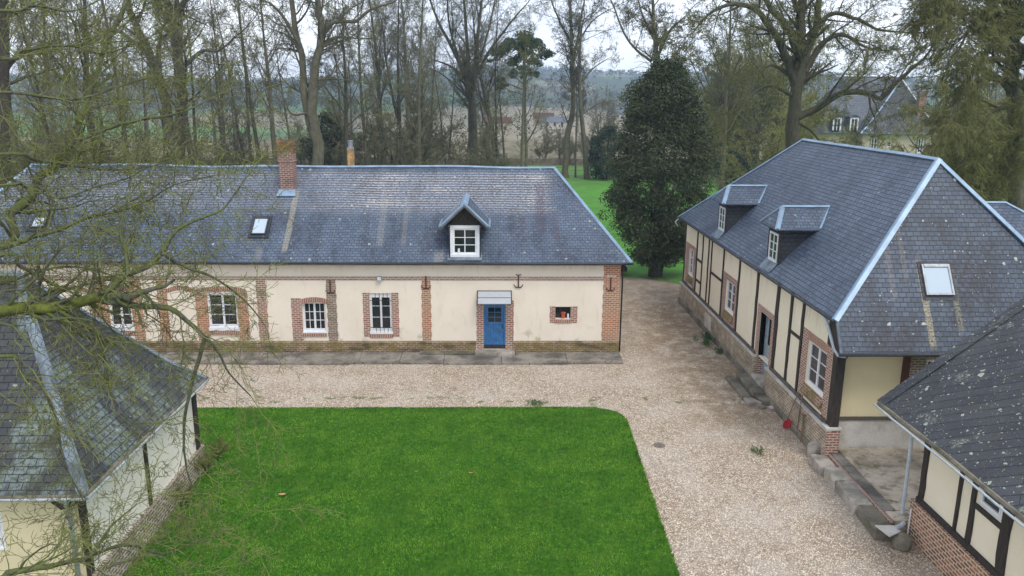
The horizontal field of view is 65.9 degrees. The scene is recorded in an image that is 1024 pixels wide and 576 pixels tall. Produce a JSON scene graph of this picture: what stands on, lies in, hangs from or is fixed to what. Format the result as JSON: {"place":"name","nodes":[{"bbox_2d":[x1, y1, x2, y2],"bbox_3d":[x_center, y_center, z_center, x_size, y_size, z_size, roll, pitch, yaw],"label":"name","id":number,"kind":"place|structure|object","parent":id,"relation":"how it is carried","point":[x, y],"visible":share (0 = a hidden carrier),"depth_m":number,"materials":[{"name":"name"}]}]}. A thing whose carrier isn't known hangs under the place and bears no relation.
{"place":"outdoors","nodes":[
{"label":"outdoors","id":0,"kind":"place"},
{"bbox_2d":[157,352,623,364],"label":"pavement","id":1,"kind":"structure","parent":0,"point":[350,358],"depth_m":36.56,"materials":[{"name":"grey concrete"}]},
{"bbox_2d":[124,407,678,575],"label":"lawn","id":2,"kind":"structure","parent":0,"point":[447,547],"depth_m":23.90,"materials":[{"name":"green plant"}]},
{"bbox_2d":[0,0,343,575],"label":"tree","id":3,"kind":"object","parent":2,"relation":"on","point":[112,294],"visible":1,"depth_m":9.86,"materials":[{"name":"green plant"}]},
{"bbox_2d":[195,449,215,473],"bbox_3d":[-9.965,5.676,25.181,1.005,0.954,0.895,0,14,-1],"label":"bramble","id":4,"kind":"object","parent":2,"relation":"on","point":[206,464],"visible":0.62,"depth_m":25.23,"materials":[{"name":"green plant"}]},
{"bbox_2d":[207,434,230,460],"bbox_3d":[-9.664,5.439,26.341,0.904,0.858,0.806,8,16,29],"label":"bramble","id":5,"kind":"object","parent":2,"relation":"on","point":[216,448],"visible":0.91,"depth_m":26.24,"materials":[{"name":"green plant"}]},
{"bbox_2d":[10,67,1005,352],"bbox_3d":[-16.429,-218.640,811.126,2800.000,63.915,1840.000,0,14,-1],"label":"ground","id":6,"kind":"structure","parent":0,"point":[592,189],"depth_m":356.38,"materials":[{"name":"green plant"}]},
{"bbox_2d":[8,0,49,175],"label":"bare tree","id":7,"kind":"object","parent":6,"relation":"on","point":[14,149],"visible":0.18,"depth_m":59.91,"materials":[{"name":"brown plant"}]},
{"bbox_2d":[8,0,71,159],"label":"bare tree","id":8,"kind":"object","parent":6,"relation":"on","point":[37,89],"visible":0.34,"depth_m":54.96,"materials":[{"name":"brown plant"}]},
{"bbox_2d":[9,6,71,159],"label":"bare tree","id":9,"kind":"object","parent":6,"relation":"on","point":[23,109],"visible":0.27,"depth_m":72.00,"materials":[{"name":"brown plant"}]},
{"bbox_2d":[9,0,73,149],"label":"bare tree","id":10,"kind":"object","parent":6,"relation":"on","point":[51,125],"visible":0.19,"depth_m":94.37,"materials":[{"name":"brown plant"}]},
{"bbox_2d":[27,2,105,131],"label":"bare tree","id":11,"kind":"object","parent":6,"relation":"on","point":[67,104],"visible":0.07,"depth_m":112.52,"materials":[{"name":"brown plant"}]},
{"bbox_2d":[14,0,153,163],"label":"bare tree","id":12,"kind":"object","parent":6,"relation":"on","point":[76,21],"visible":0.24,"depth_m":77.50,"materials":[{"name":"brown plant"}]},
{"bbox_2d":[0,0,176,183],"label":"edge tree","id":13,"kind":"object","parent":6,"relation":"on","point":[5,66],"visible":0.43,"depth_m":40.09,"materials":[{"name":"brown plant"}]},
{"bbox_2d":[77,114,132,163],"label":"tree","id":14,"kind":"object","parent":6,"relation":"on","point":[108,155],"visible":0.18,"depth_m":77.98,"materials":[{"name":"brown plant"}]},
{"bbox_2d":[79,0,148,162],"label":"bare tree","id":15,"kind":"object","parent":6,"relation":"on","point":[123,132],"visible":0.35,"depth_m":62.13,"materials":[{"name":"brown plant"}]},
{"bbox_2d":[119,15,158,157],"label":"bare tree","id":16,"kind":"object","parent":6,"relation":"on","point":[143,96],"visible":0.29,"depth_m":113.44,"materials":[{"name":"brown plant"}]},
{"bbox_2d":[103,0,246,164],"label":"bare tree","id":17,"kind":"object","parent":6,"relation":"on","point":[183,78],"visible":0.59,"depth_m":67.63,"materials":[{"name":"brown plant"}]},
{"bbox_2d":[80,0,279,164],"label":"twin trunk tree","id":18,"kind":"object","parent":6,"relation":"on","point":[236,37],"visible":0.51,"depth_m":69.30,"materials":[{"name":"brown plant"}]},
{"bbox_2d":[145,0,223,155],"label":"bare tree","id":19,"kind":"object","parent":6,"relation":"on","point":[193,109],"visible":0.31,"depth_m":80.41,"materials":[{"name":"brown plant"}]},
{"bbox_2d":[183,14,230,165],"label":"bare tree","id":20,"kind":"object","parent":6,"relation":"on","point":[214,135],"visible":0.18,"depth_m":120.07,"materials":[{"name":"brown plant"}]},
{"bbox_2d":[188,0,245,162],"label":"bare tree","id":21,"kind":"object","parent":6,"relation":"on","point":[213,59],"visible":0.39,"depth_m":85.95,"materials":[{"name":"brown plant"}]},
{"bbox_2d":[197,0,243,165],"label":"bare tree","id":22,"kind":"object","parent":6,"relation":"on","point":[221,96],"visible":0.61,"depth_m":83.02,"materials":[{"name":"brown plant"}]},
{"bbox_2d":[207,0,251,164],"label":"bare tree","id":23,"kind":"object","parent":6,"relation":"on","point":[229,74],"visible":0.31,"depth_m":91.41,"materials":[{"name":"brown plant"}]},
{"bbox_2d":[210,0,275,160],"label":"bare tree","id":24,"kind":"object","parent":6,"relation":"on","point":[249,136],"visible":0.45,"depth_m":86.85,"materials":[{"name":"brown plant"}]},
{"bbox_2d":[209,113,277,165],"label":"tree","id":25,"kind":"object","parent":6,"relation":"on","point":[240,143],"visible":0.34,"depth_m":89.31,"materials":[{"name":"brown plant"}]},
{"bbox_2d":[214,0,279,164],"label":"bare tree","id":26,"kind":"object","parent":6,"relation":"on","point":[255,139],"visible":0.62,"depth_m":75.45,"materials":[{"name":"brown plant"}]},
{"bbox_2d":[234,0,297,164],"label":"bare tree","id":27,"kind":"object","parent":6,"relation":"on","point":[272,132],"visible":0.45,"depth_m":87.84,"materials":[{"name":"brown plant"}]},
{"bbox_2d":[263,8,303,138],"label":"bare tree","id":28,"kind":"object","parent":6,"relation":"on","point":[286,124],"visible":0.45,"depth_m":110.33,"materials":[{"name":"brown plant"}]},
{"bbox_2d":[269,109,310,164],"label":"tree","id":29,"kind":"object","parent":6,"relation":"on","point":[298,129],"visible":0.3,"depth_m":127.95,"materials":[{"name":"brown plant"}]},
{"bbox_2d":[211,0,427,164],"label":"forked oak","id":30,"kind":"object","parent":6,"relation":"on","point":[309,99],"visible":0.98,"depth_m":67.42,"materials":[{"name":"brown plant"}]},
{"bbox_2d":[297,112,361,165],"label":"holly tree","id":31,"kind":"object","parent":6,"relation":"on","point":[325,121],"visible":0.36,"depth_m":87.27,"materials":[{"name":"green plant"}]},
{"bbox_2d":[317,1,360,159],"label":"bare tree","id":32,"kind":"object","parent":6,"relation":"on","point":[338,96],"visible":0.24,"depth_m":97.65,"materials":[{"name":"brown plant"}]},
{"bbox_2d":[298,89,381,165],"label":"tree","id":33,"kind":"object","parent":6,"relation":"on","point":[361,145],"visible":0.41,"depth_m":88.49,"materials":[{"name":"brown plant"}]},
{"bbox_2d":[307,0,408,165],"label":"bare tree","id":34,"kind":"object","parent":6,"relation":"on","point":[345,112],"visible":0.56,"depth_m":72.39,"materials":[{"name":"brown plant"}]},
{"bbox_2d":[337,0,383,164],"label":"bare tree","id":35,"kind":"object","parent":6,"relation":"on","point":[361,110],"visible":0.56,"depth_m":86.02,"materials":[{"name":"brown plant"}]},
{"bbox_2d":[352,0,403,163],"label":"bare tree","id":36,"kind":"object","parent":6,"relation":"on","point":[377,66],"visible":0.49,"depth_m":99.71,"materials":[{"name":"brown plant"}]},
{"bbox_2d":[329,78,445,164],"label":"tree","id":37,"kind":"object","parent":6,"relation":"on","point":[377,150],"visible":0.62,"depth_m":87.09,"materials":[{"name":"brown plant"}]},
{"bbox_2d":[356,110,435,164],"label":"tree","id":38,"kind":"object","parent":6,"relation":"on","point":[392,156],"visible":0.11,"depth_m":93.78,"materials":[{"name":"brown plant"}]},
{"bbox_2d":[369,0,433,135],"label":"bare tree","id":39,"kind":"object","parent":6,"relation":"on","point":[401,85],"visible":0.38,"depth_m":100.77,"materials":[{"name":"brown plant"}]},
{"bbox_2d":[363,0,449,153],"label":"bare tree","id":40,"kind":"object","parent":6,"relation":"on","point":[404,42],"visible":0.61,"depth_m":91.56,"materials":[{"name":"brown plant"}]},
{"bbox_2d":[375,0,442,163],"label":"bare tree","id":41,"kind":"object","parent":6,"relation":"on","point":[399,106],"visible":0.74,"depth_m":87.03,"materials":[{"name":"brown plant"}]},
{"bbox_2d":[373,117,447,164],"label":"tree","id":42,"kind":"object","parent":6,"relation":"on","point":[416,161],"visible":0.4,"depth_m":73.11,"materials":[{"name":"brown plant"}]},
{"bbox_2d":[398,0,446,164],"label":"bare tree","id":43,"kind":"object","parent":6,"relation":"on","point":[419,83],"visible":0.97,"depth_m":82.14,"materials":[{"name":"brown plant"}]},
{"bbox_2d":[395,0,452,115],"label":"bare tree","id":44,"kind":"object","parent":6,"relation":"on","point":[418,17],"visible":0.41,"depth_m":105.01,"materials":[{"name":"brown plant"}]},
{"bbox_2d":[411,0,446,133],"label":"bare tree","id":45,"kind":"object","parent":6,"relation":"on","point":[441,36],"visible":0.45,"depth_m":108.58,"materials":[{"name":"brown plant"}]},
{"bbox_2d":[376,71,485,164],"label":"tree","id":46,"kind":"object","parent":6,"relation":"on","point":[430,143],"visible":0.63,"depth_m":85.77,"materials":[{"name":"brown plant"}]},
{"bbox_2d":[425,44,452,164],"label":"bare tree","id":47,"kind":"object","parent":6,"relation":"on","point":[435,79],"visible":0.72,"depth_m":97.28,"materials":[{"name":"brown plant"}]},
{"bbox_2d":[436,38,465,163],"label":"bare tree","id":48,"kind":"object","parent":6,"relation":"on","point":[452,103],"visible":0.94,"depth_m":87.43,"materials":[{"name":"brown plant"}]},
{"bbox_2d":[456,43,481,162],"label":"bare tree","id":49,"kind":"object","parent":6,"relation":"on","point":[466,107],"visible":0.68,"depth_m":111.19,"materials":[{"name":"brown plant"}]},
{"bbox_2d":[391,0,561,165],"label":"fan tree","id":50,"kind":"object","parent":6,"relation":"on","point":[464,8],"visible":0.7,"depth_m":108.36,"materials":[{"name":"brown plant"}]},
{"bbox_2d":[437,106,534,166],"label":"tree","id":51,"kind":"object","parent":6,"relation":"on","point":[486,156],"visible":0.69,"depth_m":78.88,"materials":[{"name":"brown plant"}]},
{"bbox_2d":[458,11,519,159],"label":"bare tree","id":52,"kind":"object","parent":6,"relation":"on","point":[481,99],"visible":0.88,"depth_m":107.18,"materials":[{"name":"brown plant"}]},
{"bbox_2d":[463,0,519,165],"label":"bare tree","id":53,"kind":"object","parent":6,"relation":"on","point":[472,18],"visible":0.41,"depth_m":110.93,"materials":[{"name":"brown plant"}]},
{"bbox_2d":[28,157,956,165],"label":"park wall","id":54,"kind":"structure","parent":6,"relation":"on","point":[547,161],"depth_m":139.70,"materials":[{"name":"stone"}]},
{"bbox_2d":[474,0,530,158],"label":"bare tree","id":55,"kind":"object","parent":6,"relation":"on","point":[495,58],"visible":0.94,"depth_m":98.72,"materials":[{"name":"brown plant"}]},
{"bbox_2d":[487,21,519,166],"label":"bare tree","id":56,"kind":"object","parent":6,"relation":"on","point":[502,124],"visible":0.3,"depth_m":115.51,"materials":[{"name":"brown plant"}]},
{"bbox_2d":[9,64,1003,149],"bbox_3d":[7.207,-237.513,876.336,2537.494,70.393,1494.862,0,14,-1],"label":"woods","id":57,"kind":"object","parent":6,"relation":"on","point":[610,71],"visible":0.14,"depth_m":574.62,"materials":[{"name":"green plant"}]},
{"bbox_2d":[12,158,1006,209],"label":"undergrowth","id":58,"kind":"object","parent":6,"relation":"on","point":[715,176],"depth_m":110.70,"materials":[{"name":"brown plant"}]},
{"bbox_2d":[483,4,552,166],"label":"bare tree","id":59,"kind":"object","parent":6,"relation":"on","point":[525,101],"visible":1,"depth_m":87.71,"materials":[{"name":"brown plant"}]},
{"bbox_2d":[487,30,555,166],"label":"scots pine","id":60,"kind":"object","parent":6,"relation":"on","point":[533,40],"visible":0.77,"depth_m":101.57,"materials":[{"name":"green plant"}]},
{"bbox_2d":[530,117,570,157],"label":"tree","id":61,"kind":"object","parent":6,"relation":"on","point":[546,141],"visible":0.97,"depth_m":144.34,"materials":[{"name":"brown plant"}]},
{"bbox_2d":[541,117,566,128],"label":"valley house","id":62,"kind":"structure","parent":6,"relation":"on","point":[554,120],"depth_m":294.59,"materials":[{"name":"white paint"}]},
{"bbox_2d":[562,62,591,176],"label":"young tree","id":63,"kind":"object","parent":6,"relation":"on","point":[583,103],"visible":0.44,"depth_m":116.61,"materials":[{"name":"green plant"}]},
{"bbox_2d":[530,0,632,177],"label":"tall bare tree","id":64,"kind":"object","parent":6,"relation":"on","point":[564,172],"visible":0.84,"depth_m":113.55,"materials":[{"name":"brown plant"}]},
{"bbox_2d":[551,0,634,179],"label":"slim bare tree","id":65,"kind":"object","parent":6,"relation":"on","point":[586,175],"visible":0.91,"depth_m":114.20,"materials":[{"name":"brown plant"}]},
{"bbox_2d":[587,125,622,179],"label":"holly tree","id":66,"kind":"object","parent":6,"relation":"on","point":[603,132],"visible":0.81,"depth_m":114.43,"materials":[{"name":"green plant"}]},
{"bbox_2d":[591,0,707,182],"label":"bare crown tree","id":67,"kind":"object","parent":6,"relation":"on","point":[650,26],"visible":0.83,"depth_m":71.57,"materials":[{"name":"brown plant"}]},
{"bbox_2d":[597,41,724,277],"bbox_3d":[9.961,-8.294,52.248,8.442,15.647,8.686,0,14,-1],"label":"ivy clad tree","id":68,"kind":"object","parent":6,"relation":"on","point":[661,241],"visible":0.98,"depth_m":50.70,"materials":[{"name":"green plant"}]},
{"bbox_2d":[663,30,754,173],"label":"tree","id":69,"kind":"object","parent":6,"relation":"on","point":[716,77],"visible":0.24,"depth_m":119.53,"materials":[{"name":"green plant"}]},
{"bbox_2d":[678,0,775,190],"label":"bare tree","id":70,"kind":"object","parent":6,"relation":"on","point":[726,105],"visible":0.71,"depth_m":77.69,"materials":[{"name":"brown plant"}]},
{"bbox_2d":[710,148,756,183],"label":"holly tree","id":71,"kind":"object","parent":6,"relation":"on","point":[745,165],"visible":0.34,"depth_m":110.47,"materials":[{"name":"green plant"}]},
{"bbox_2d":[694,36,793,166],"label":"tree","id":72,"kind":"object","parent":6,"relation":"on","point":[757,111],"visible":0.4,"depth_m":113.90,"materials":[{"name":"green plant"}]},
{"bbox_2d":[727,73,785,164],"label":"tree","id":73,"kind":"object","parent":6,"relation":"on","point":[752,132],"visible":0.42,"depth_m":114.33,"materials":[{"name":"green plant"}]},
{"bbox_2d":[704,21,828,162],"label":"tree","id":74,"kind":"object","parent":6,"relation":"on","point":[805,89],"visible":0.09,"depth_m":125.45,"materials":[{"name":"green plant"}]},
{"bbox_2d":[712,106,822,184],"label":"tree","id":75,"kind":"object","parent":6,"relation":"on","point":[763,158],"visible":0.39,"depth_m":72.91,"materials":[{"name":"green plant"}]},
{"bbox_2d":[717,9,868,158],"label":"tree","id":76,"kind":"object","parent":6,"relation":"on","point":[778,110],"visible":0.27,"depth_m":115.81,"materials":[{"name":"brown plant"}]},
{"bbox_2d":[643,0,958,161],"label":"spreading oak","id":77,"kind":"object","parent":6,"relation":"on","point":[798,69],"visible":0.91,"depth_m":58.91,"materials":[{"name":"brown plant"}]},
{"bbox_2d":[756,88,854,156],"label":"tree","id":78,"kind":"object","parent":6,"relation":"on","point":[812,96],"visible":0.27,"depth_m":81.92,"materials":[{"name":"green plant"}]},
{"bbox_2d":[823,467,851,489],"bbox_3d":[10.379,6.101,25.177,0.573,0.416,0.950,1,14,2],"label":"kerb stone","id":79,"kind":"object","parent":6,"relation":"on","point":[832,476],"visible":0.81,"depth_m":25.08,"materials":[{"name":"grey stone"}]},
{"bbox_2d":[675,138,1023,455],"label":"timbered house","id":80,"kind":"structure","parent":6,"relation":"on","point":[841,288],"depth_m":27.67,"materials":[{"name":"brick"}]},
{"bbox_2d":[726,280,734,313],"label":"window","id":81,"kind":"structure","parent":80,"relation":"in","point":[731,287],"depth_m":37.79,"materials":[{"name":"plastic"}]},
{"bbox_2d":[762,316,771,373],"bbox_3d":[10.753,2.460,32.813,0.120,2.750,1.350,0,14,-1],"label":"door","id":82,"kind":"structure","parent":80,"relation":"in","point":[768,321],"depth_m":33.17,"materials":[{"name":"grey paint"}]},
{"bbox_2d":[807,341,826,395],"bbox_3d":[10.705,2.797,27.489,0.115,1.620,1.650,0,14,-1],"label":"window","id":83,"kind":"structure","parent":80,"relation":"in","point":[817,358],"depth_m":27.59,"materials":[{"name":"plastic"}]},
{"bbox_2d":[916,261,957,299],"bbox_3d":[13.887,-0.232,25.815,1.130,1.189,0.779,0,14,-1],"label":"roof window","id":84,"kind":"structure","parent":80,"relation":"in","point":[937,282],"depth_m":25.73,"materials":[{"name":"white glass"}]},
{"bbox_2d":[801,75,935,154],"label":"manor house","id":85,"kind":"structure","parent":6,"relation":"on","point":[859,112],"depth_m":115.23,"materials":[{"name":"stone"}]},
{"bbox_2d":[856,506,892,540],"bbox_3d":[10.386,6.752,22.591,0.574,0.418,1.415,1,14,2],"label":"kerb stone","id":86,"kind":"object","parent":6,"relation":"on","point":[869,517],"visible":0.75,"depth_m":22.45,"materials":[{"name":"grey stone"}]},
{"bbox_2d":[828,447,923,533],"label":"concrete terrace","id":87,"kind":"structure","parent":6,"relation":"on","point":[876,475],"depth_m":24.94,"materials":[{"name":"concrete"}]},
{"bbox_2d":[870,81,1004,171],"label":"tree","id":88,"kind":"object","parent":6,"relation":"on","point":[914,134],"visible":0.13,"depth_m":73.57,"materials":[{"name":"green plant"}]},
{"bbox_2d":[873,298,1023,575],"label":"timbered outbuilding","id":89,"kind":"structure","parent":6,"relation":"on","point":[958,409],"depth_m":20.30,"materials":[{"name":"stone"}]},
{"bbox_2d":[979,489,1002,520],"bbox_3d":[11.365,5.026,18.626,0.115,0.600,0.850,0,14,-1],"label":"window","id":90,"kind":"structure","parent":89,"relation":"in","point":[986,503],"depth_m":18.68,"materials":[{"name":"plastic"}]},
{"bbox_2d":[885,0,1023,209],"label":"drooping tree","id":91,"kind":"object","parent":6,"relation":"on","point":[996,27],"visible":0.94,"depth_m":37.65,"materials":[{"name":"green plant"}]},
{"bbox_2d":[942,89,1023,201],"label":"tree","id":92,"kind":"object","parent":6,"relation":"on","point":[989,155],"visible":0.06,"depth_m":60.42,"materials":[{"name":"green plant"}]},
{"bbox_2d":[958,71,1023,192],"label":"tree","id":93,"kind":"object","parent":6,"relation":"on","point":[987,92],"visible":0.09,"depth_m":69.68,"materials":[{"name":"green plant"}]},
{"bbox_2d":[9,0,1023,82],"label":"sky","id":94,"kind":"structure","parent":0,"point":[625,50],"materials":[{"name":"white"}]},
{"bbox_2d":[182,275,942,575],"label":"gravel court","id":95,"kind":"object","parent":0,"point":[729,502],"visible":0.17,"depth_m":30.20,"materials":[{"name":"beige gravel"}]},
{"bbox_2d":[0,270,208,575],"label":"hipped outbuilding","id":96,"kind":"structure","parent":95,"relation":"on","point":[9,380],"depth_m":19.66,"materials":[{"name":"stone"}]},
{"bbox_2d":[0,139,632,356],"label":"long house","id":97,"kind":"structure","parent":95,"relation":"on","point":[441,259],"depth_m":37.23,"materials":[{"name":"brick"}]},
{"bbox_2d":[110,305,134,330],"bbox_3d":[-18.256,1.096,36.916,1.120,1.820,0.210,0,14,-1],"label":"window","id":98,"kind":"structure","parent":97,"relation":"in","point":[128,323],"depth_m":37.02,"materials":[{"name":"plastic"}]},
{"bbox_2d":[207,293,239,330],"bbox_3d":[-13.522,1.112,37.016,1.430,1.800,0.210,0,14,-1],"label":"window","id":99,"kind":"structure","parent":97,"relation":"in","point":[220,326],"depth_m":37.08,"materials":[{"name":"plastic"}]},
{"bbox_2d":[247,216,271,238],"bbox_3d":[-11.908,-2.887,37.338,0.920,0.927,1.124,0,14,-1],"label":"roof window","id":100,"kind":"structure","parent":97,"relation":"in","point":[264,224],"depth_m":37.22,"materials":[{"name":"white glass"}]},
{"bbox_2d":[302,302,326,332],"bbox_3d":[-9.300,1.369,37.211,1.160,1.500,0.300,0,14,-1],"label":"window","id":101,"kind":"structure","parent":97,"relation":"in","point":[314,313],"depth_m":37.28,"materials":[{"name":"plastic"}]},
{"bbox_2d":[369,293,392,333],"bbox_3d":[-6.164,1.208,37.193,1.090,2.040,0.221,0,14,-1],"label":"window","id":102,"kind":"structure","parent":97,"relation":"in","point":[380,307],"depth_m":37.24,"materials":[{"name":"plastic"}]},
{"bbox_2d":[486,306,503,344],"bbox_3d":[-0.818,1.772,37.412,0.840,1.925,0.115,0,14,-1],"label":"door","id":103,"kind":"structure","parent":97,"relation":"in","point":[494,314],"depth_m":37.42,"materials":[{"name":"blue paint"}]},
{"bbox_2d":[725,373,769,405],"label":"stone steps","id":104,"kind":"structure","parent":95,"relation":"on","point":[748,389],"depth_m":32.57,"materials":[{"name":"grey stone"}]},
{"bbox_2d":[810,454,835,475],"bbox_3d":[10.288,5.895,26.125,0.563,0.417,0.998,1,14,2],"label":"kerb stone","id":105,"kind":"object","parent":95,"relation":"on","point":[819,463],"visible":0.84,"depth_m":26.01,"materials":[{"name":"grey stone"}]},
{"bbox_2d":[836,481,872,514],"bbox_3d":[10.378,6.386,23.981,0.573,0.416,1.520,1,14,2],"label":"kerb stone","id":106,"kind":"object","parent":95,"relation":"on","point":[852,495],"visible":0.84,"depth_m":23.84,"materials":[{"name":"grey stone"}]},
{"bbox_2d":[892,533,912,552],"bbox_3d":[10.666,6.981,21.585,0.524,0.476,0.537,-4,14,-18],"label":"boulder","id":107,"kind":"object","parent":95,"relation":"on","point":[901,542],"visible":1,"depth_m":21.43,"materials":[{"name":"stone"}]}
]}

